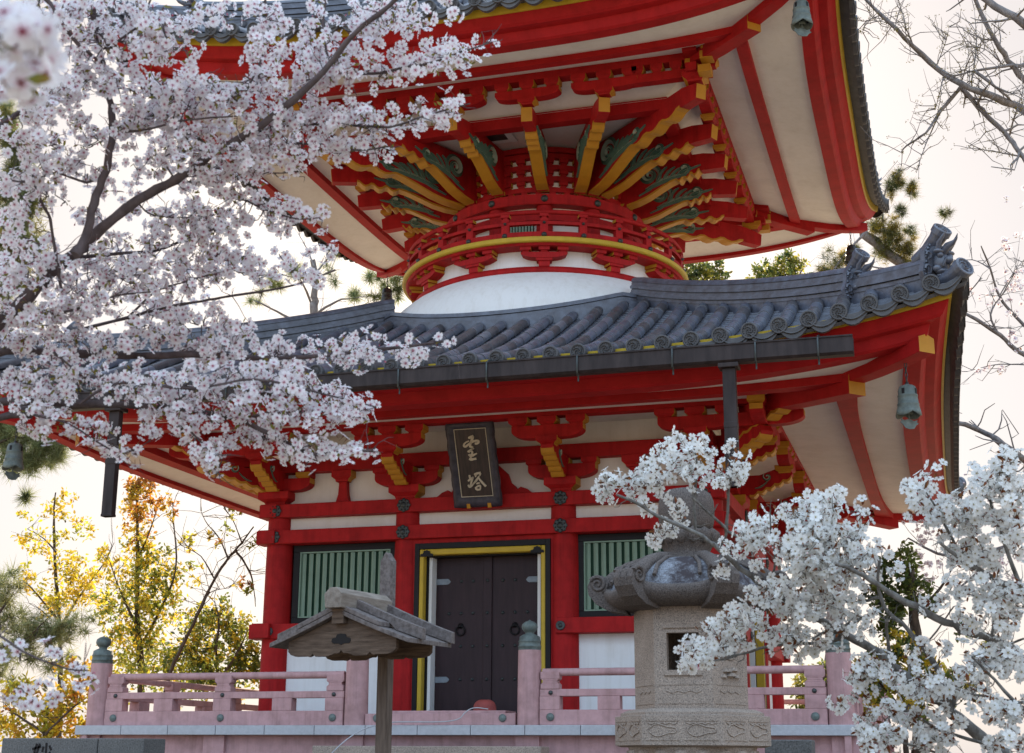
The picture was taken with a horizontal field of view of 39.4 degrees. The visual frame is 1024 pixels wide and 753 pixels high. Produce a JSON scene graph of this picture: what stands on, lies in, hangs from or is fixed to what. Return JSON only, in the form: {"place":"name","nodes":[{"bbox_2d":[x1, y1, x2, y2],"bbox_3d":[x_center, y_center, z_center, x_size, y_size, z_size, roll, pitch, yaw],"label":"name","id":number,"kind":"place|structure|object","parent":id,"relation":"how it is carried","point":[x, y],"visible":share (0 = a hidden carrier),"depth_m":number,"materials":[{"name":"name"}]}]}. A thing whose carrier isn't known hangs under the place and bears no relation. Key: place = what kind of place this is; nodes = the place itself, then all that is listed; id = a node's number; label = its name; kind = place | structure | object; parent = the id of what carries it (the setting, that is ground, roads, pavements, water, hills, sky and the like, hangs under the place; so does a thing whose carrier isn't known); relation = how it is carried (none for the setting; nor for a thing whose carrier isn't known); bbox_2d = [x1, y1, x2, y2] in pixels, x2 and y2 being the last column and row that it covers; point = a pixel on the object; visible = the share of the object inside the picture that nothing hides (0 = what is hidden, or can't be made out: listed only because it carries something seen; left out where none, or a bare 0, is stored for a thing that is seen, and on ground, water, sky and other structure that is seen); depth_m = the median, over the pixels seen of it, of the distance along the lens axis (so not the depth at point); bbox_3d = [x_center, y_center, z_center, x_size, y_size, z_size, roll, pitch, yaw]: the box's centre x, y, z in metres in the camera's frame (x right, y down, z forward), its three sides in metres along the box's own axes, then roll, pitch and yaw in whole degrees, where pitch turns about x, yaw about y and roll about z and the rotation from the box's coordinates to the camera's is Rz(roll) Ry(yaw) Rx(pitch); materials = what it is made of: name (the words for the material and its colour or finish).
{"place":"outdoors","nodes":[
{"label":"outdoors","id":0,"kind":"place"},
{"bbox_2d":[312,746,548,752],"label":"stone steps","id":1,"kind":"structure","parent":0,"point":[436,749],"depth_m":14.90,"materials":[{"name":"stone"}]},
{"bbox_2d":[0,0,1023,752],"label":"sky","id":2,"kind":"structure","parent":0,"point":[966,181],"materials":[{"name":"white"}]},
{"label":"gravel","id":3,"kind":"structure","parent":0,"visible":0},
{"bbox_2d":[1,738,165,752],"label":"inscribed stone","id":4,"kind":"object","parent":3,"relation":"on","point":[78,745],"visible":1,"depth_m":13.44,"materials":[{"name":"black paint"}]},
{"bbox_2d":[0,0,500,712],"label":"cherry tree","id":5,"kind":"object","parent":3,"relation":"on","point":[32,60],"visible":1,"depth_m":4.59,"materials":[{"name":"white plant"}]},
{"bbox_2d":[269,552,454,752],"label":"roofed signpost","id":6,"kind":"object","parent":3,"relation":"on","point":[350,624],"visible":1,"depth_m":9.29,"materials":[{"name":"brown wood"}]},
{"bbox_2d":[75,725,893,752],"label":"stone platform","id":7,"kind":"structure","parent":3,"relation":"on","point":[307,738],"depth_m":15.52,"materials":[{"name":"grey stone"}]},
{"bbox_2d":[127,680,258,710],"bbox_3d":[-3.575,4.662,20.880,0.264,1.038,8.502,-4,-16,16],"label":"balustrade","id":8,"kind":"object","parent":7,"relation":"on","point":[144,704],"visible":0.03,"depth_m":18.54,"materials":[{"name":"pink wood"}]},
{"bbox_2d":[86,636,368,724],"bbox_3d":[-3.278,3.425,16.383,3.517,1.113,0.264,-4,-16,16],"label":"balustrade","id":9,"kind":"object","parent":7,"relation":"on","point":[345,694],"visible":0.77,"depth_m":16.25,"materials":[{"name":"pink wood"}]},
{"bbox_2d":[332,707,487,752],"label":"cable","id":10,"kind":"object","parent":7,"relation":"on","point":[413,721],"visible":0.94,"depth_m":15.32,"materials":[{"name":"white plastic"}]},
{"bbox_2d":[365,710,516,724],"bbox_3d":[-0.711,3.753,15.709,1.720,0.161,0.607,-4,-16,16],"label":"threshold","id":11,"kind":"object","parent":7,"relation":"on","point":[487,717],"visible":0.72,"depth_m":15.45,"materials":[{"name":"pink wood"}]},
{"bbox_2d":[473,700,495,709],"bbox_3d":[-0.313,3.851,16.460,0.304,0.264,0.254,-4,-16,16],"label":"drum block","id":12,"kind":"object","parent":7,"relation":"on","point":[490,704],"depth_m":16.40,"materials":[{"name":"red wood"}]},
{"bbox_2d":[0,0,973,713],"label":"pagoda","id":13,"kind":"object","parent":7,"relation":"on","point":[562,204],"visible":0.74,"depth_m":17.84,"materials":[{"name":"paint"}]},
{"bbox_2d":[2,428,23,479],"bbox_3d":[-5.892,0.875,16.952,0.252,0.715,0.252,10,-18,-32],"label":"wind bell","id":14,"kind":"object","parent":13,"relation":"hanging from","point":[13,459],"visible":0.99,"depth_m":16.87,"materials":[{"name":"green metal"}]},
{"bbox_2d":[291,542,394,623],"bbox_3d":[-2.087,2.593,17.893,1.395,0.994,0.100,-4,-16,16],"label":"window","id":15,"kind":"structure","parent":13,"relation":"in","point":[354,566],"depth_m":17.96,"materials":[{"name":"black paint"}]},
{"bbox_2d":[381,278,392,300],"bbox_3d":[-2.321,-1.556,26.571,0.252,0.715,0.252,7,-16,-22],"label":"wind bell","id":16,"kind":"object","parent":13,"relation":"hanging from","point":[386,293],"visible":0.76,"depth_m":26.49,"materials":[{"name":"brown metal"}]},
{"bbox_2d":[445,421,502,508],"bbox_3d":[-0.463,1.060,17.226,0.610,1.064,0.085,-4,8,16],"label":"name plaque","id":17,"kind":"object","parent":13,"relation":"hanging from","point":[474,464],"visible":1,"depth_m":17.22,"materials":[{"name":"brown wood"}]},
{"bbox_2d":[411,534,552,712],"bbox_3d":[-0.328,3.026,17.203,1.860,2.167,0.345,-4,-16,16],"label":"door","id":18,"kind":"structure","parent":13,"relation":"in","point":[488,587],"depth_m":17.31,"materials":[{"name":"paint"}]},
{"bbox_2d":[578,532,663,616],"bbox_3d":[1.452,2.338,16.861,1.395,0.994,0.100,-4,-16,16],"label":"window","id":19,"kind":"structure","parent":13,"relation":"in","point":[598,554],"depth_m":16.98,"materials":[{"name":"black paint"}]},
{"bbox_2d":[746,556,766,708],"bbox_3d":[3.087,3.519,18.973,0.345,2.167,1.860,-4,-16,16],"label":"door","id":20,"kind":"structure","parent":13,"relation":"in","point":[756,658],"depth_m":19.56,"materials":[{"name":"paint"}]},
{"bbox_2d":[791,0,812,36],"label":"wind bell","id":21,"kind":"object","parent":13,"relation":"hanging from","point":[802,23],"visible":1,"depth_m":16.35,"materials":[{"name":"teal metal"}]},
{"bbox_2d":[844,232,856,264],"bbox_3d":[5.743,-2.136,24.219,0.252,0.715,0.252,4,-15,-13],"label":"wind bell","id":22,"kind":"object","parent":13,"relation":"hanging from","point":[850,248],"visible":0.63,"depth_m":24.14,"materials":[{"name":"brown metal"}]},
{"bbox_2d":[896,363,921,428],"bbox_3d":[3.896,0.171,14.097,0.252,0.715,0.252,1,-15,-3],"label":"wind bell","id":23,"kind":"object","parent":13,"relation":"hanging from","point":[908,406],"visible":1,"depth_m":14.01,"materials":[{"name":"teal metal"}]},
{"bbox_2d":[517,620,854,724],"bbox_3d":[1.747,3.063,14.918,3.517,1.113,0.264,-4,-16,16],"label":"balustrade","id":24,"kind":"object","parent":7,"relation":"on","point":[539,702],"visible":0.64,"depth_m":14.97,"materials":[{"name":"pink wood"}]},
{"bbox_2d":[784,699,804,703],"bbox_3d":[1.683,5.612,23.460,8.240,0.592,0.182,-4,-16,16],"label":"balustrade","id":25,"kind":"object","parent":7,"relation":"on","point":[794,701],"depth_m":22.66,"materials":[{"name":"pink wood"}]},
{"bbox_2d":[853,679,890,729],"bbox_3d":[4.565,4.076,18.506,0.264,1.038,8.502,-4,-16,16],"label":"balustrade","id":26,"kind":"object","parent":7,"relation":"on","point":[858,708],"visible":0.12,"depth_m":16.60,"materials":[{"name":"pink wood"}]},
{"bbox_2d":[587,487,790,752],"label":"stone lantern","id":27,"kind":"object","parent":3,"relation":"on","point":[672,594],"visible":0.77,"depth_m":10.11,"materials":[{"name":"stone"}]},
{"bbox_2d":[765,740,814,752],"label":"stone post","id":28,"kind":"object","parent":3,"relation":"on","point":[792,746],"visible":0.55,"depth_m":11.64,"materials":[{"name":"grey stone"}]},
{"bbox_2d":[590,425,1023,752],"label":"white cherry tree","id":29,"kind":"object","parent":3,"relation":"on","point":[819,562],"visible":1,"depth_m":5.99,"materials":[{"name":"grey plant"}]},
{"bbox_2d":[860,540,956,752],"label":"evergreen tree","id":30,"kind":"object","parent":3,"relation":"on","point":[909,585],"visible":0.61,"depth_m":18.95,"materials":[{"name":"green plant"}]},
{"bbox_2d":[851,618,987,752],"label":"sunlit shrub","id":31,"kind":"object","parent":3,"relation":"on","point":[897,647],"visible":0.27,"depth_m":16.96,"materials":[{"name":"green plant"}]},
{"bbox_2d":[849,0,1023,182],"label":"bare ginkgo","id":32,"kind":"object","parent":3,"relation":"on","point":[964,87],"visible":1,"depth_m":16.97,"materials":[{"name":"plant"}]},
{"bbox_2d":[892,403,1023,627],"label":"distant cherry","id":33,"kind":"object","parent":3,"relation":"on","point":[997,440],"visible":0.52,"depth_m":19.48,"materials":[{"name":"grey plant"}]},
{"bbox_2d":[960,185,1023,384],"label":"distant cherry","id":34,"kind":"object","parent":3,"relation":"on","point":[994,330],"visible":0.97,"depth_m":19.00,"materials":[{"name":"grey plant"}]},
{"bbox_3d":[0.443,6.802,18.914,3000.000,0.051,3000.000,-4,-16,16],"label":"ground","id":35,"kind":"structure","parent":0,"visible":0},
{"bbox_2d":[0,97,56,332],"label":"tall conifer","id":36,"kind":"object","parent":35,"relation":"on","point":[6,109],"visible":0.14,"depth_m":25.86,"materials":[{"name":"green plant"}]},
{"bbox_2d":[0,423,78,510],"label":"spreading pine","id":37,"kind":"object","parent":35,"relation":"on","point":[36,458],"visible":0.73,"depth_m":23.89,"materials":[{"name":"green plant"}]},
{"bbox_2d":[0,655,91,745],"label":"golden bush","id":38,"kind":"object","parent":35,"relation":"on","point":[52,726],"visible":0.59,"depth_m":18.91,"materials":[{"name":"yellow plant"}]},
{"bbox_2d":[0,555,103,693],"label":"soft needled pine","id":39,"kind":"object","parent":35,"relation":"on","point":[33,631],"visible":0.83,"depth_m":19.93,"materials":[{"name":"green plant"}]},
{"bbox_2d":[11,487,122,737],"bbox_3d":[-8.455,5.407,26.669,2.158,6.596,1.623,1,-15,-3],"label":"yellow leaved tree","id":40,"kind":"object","parent":35,"relation":"on","point":[72,579],"visible":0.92,"depth_m":26.96,"materials":[{"name":"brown plant"}]},
{"bbox_2d":[89,475,204,704],"bbox_3d":[-6.494,4.920,24.668,1.666,6.555,2.025,14,-20,-42],"label":"orange topped tree","id":41,"kind":"object","parent":35,"relation":"on","point":[139,640],"visible":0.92,"depth_m":24.93,"materials":[{"name":"brown plant"}]},
{"bbox_2d":[134,579,261,708],"bbox_3d":[-5.220,5.668,23.710,2.470,4.606,1.392,2,-15,-5],"label":"broadleaf shrub","id":42,"kind":"object","parent":35,"relation":"on","point":[238,659],"visible":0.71,"depth_m":23.86,"materials":[{"name":"green plant"}]},
{"bbox_2d":[162,501,265,691],"bbox_3d":[-4.822,4.479,22.577,2.421,6.324,1.665,-4,-16,16],"label":"leaning bare tree","id":43,"kind":"object","parent":35,"relation":"on","point":[208,592],"visible":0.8,"depth_m":22.98,"materials":[{"name":"brown plant"}]},
{"bbox_2d":[241,226,409,316],"bbox_3d":[-4.273,2.795,30.091,3.182,13.486,3.715,12,-19,-37],"label":"distant pine","id":44,"kind":"object","parent":35,"relation":"on","point":[354,295],"visible":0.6,"depth_m":30.96,"materials":[{"name":"green plant"}]},
{"bbox_2d":[684,259,732,279],"bbox_3d":[4.335,3.878,33.669,1.412,13.379,3.543,2,-15,-7],"label":"round topped yew","id":45,"kind":"object","parent":35,"relation":"on","point":[706,271],"visible":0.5,"depth_m":33.87,"materials":[{"name":"green plant"}]},
{"bbox_2d":[745,248,814,621],"bbox_3d":[6.326,3.833,33.757,1.734,13.557,3.547,0,-15,0],"label":"round topped yew","id":46,"kind":"object","parent":35,"relation":"on","point":[785,268],"visible":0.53,"depth_m":33.92,"materials":[{"name":"plant"}]},
{"bbox_2d":[787,657,854,708],"bbox_3d":[5.740,6.731,25.769,1.873,3.740,1.228,-4,-16,16],"label":"clipped shrub","id":47,"kind":"object","parent":35,"relation":"on","point":[797,681],"visible":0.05,"depth_m":25.91,"materials":[{"name":"yellow plant"}]},
{"bbox_2d":[811,166,958,664],"bbox_3d":[7.178,2.426,29.214,4.513,13.910,2.413,-13,-20,40],"label":"leaning juniper","id":48,"kind":"object","parent":35,"relation":"on","point":[883,249],"visible":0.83,"depth_m":29.92,"materials":[{"name":"plant"}]}
]}

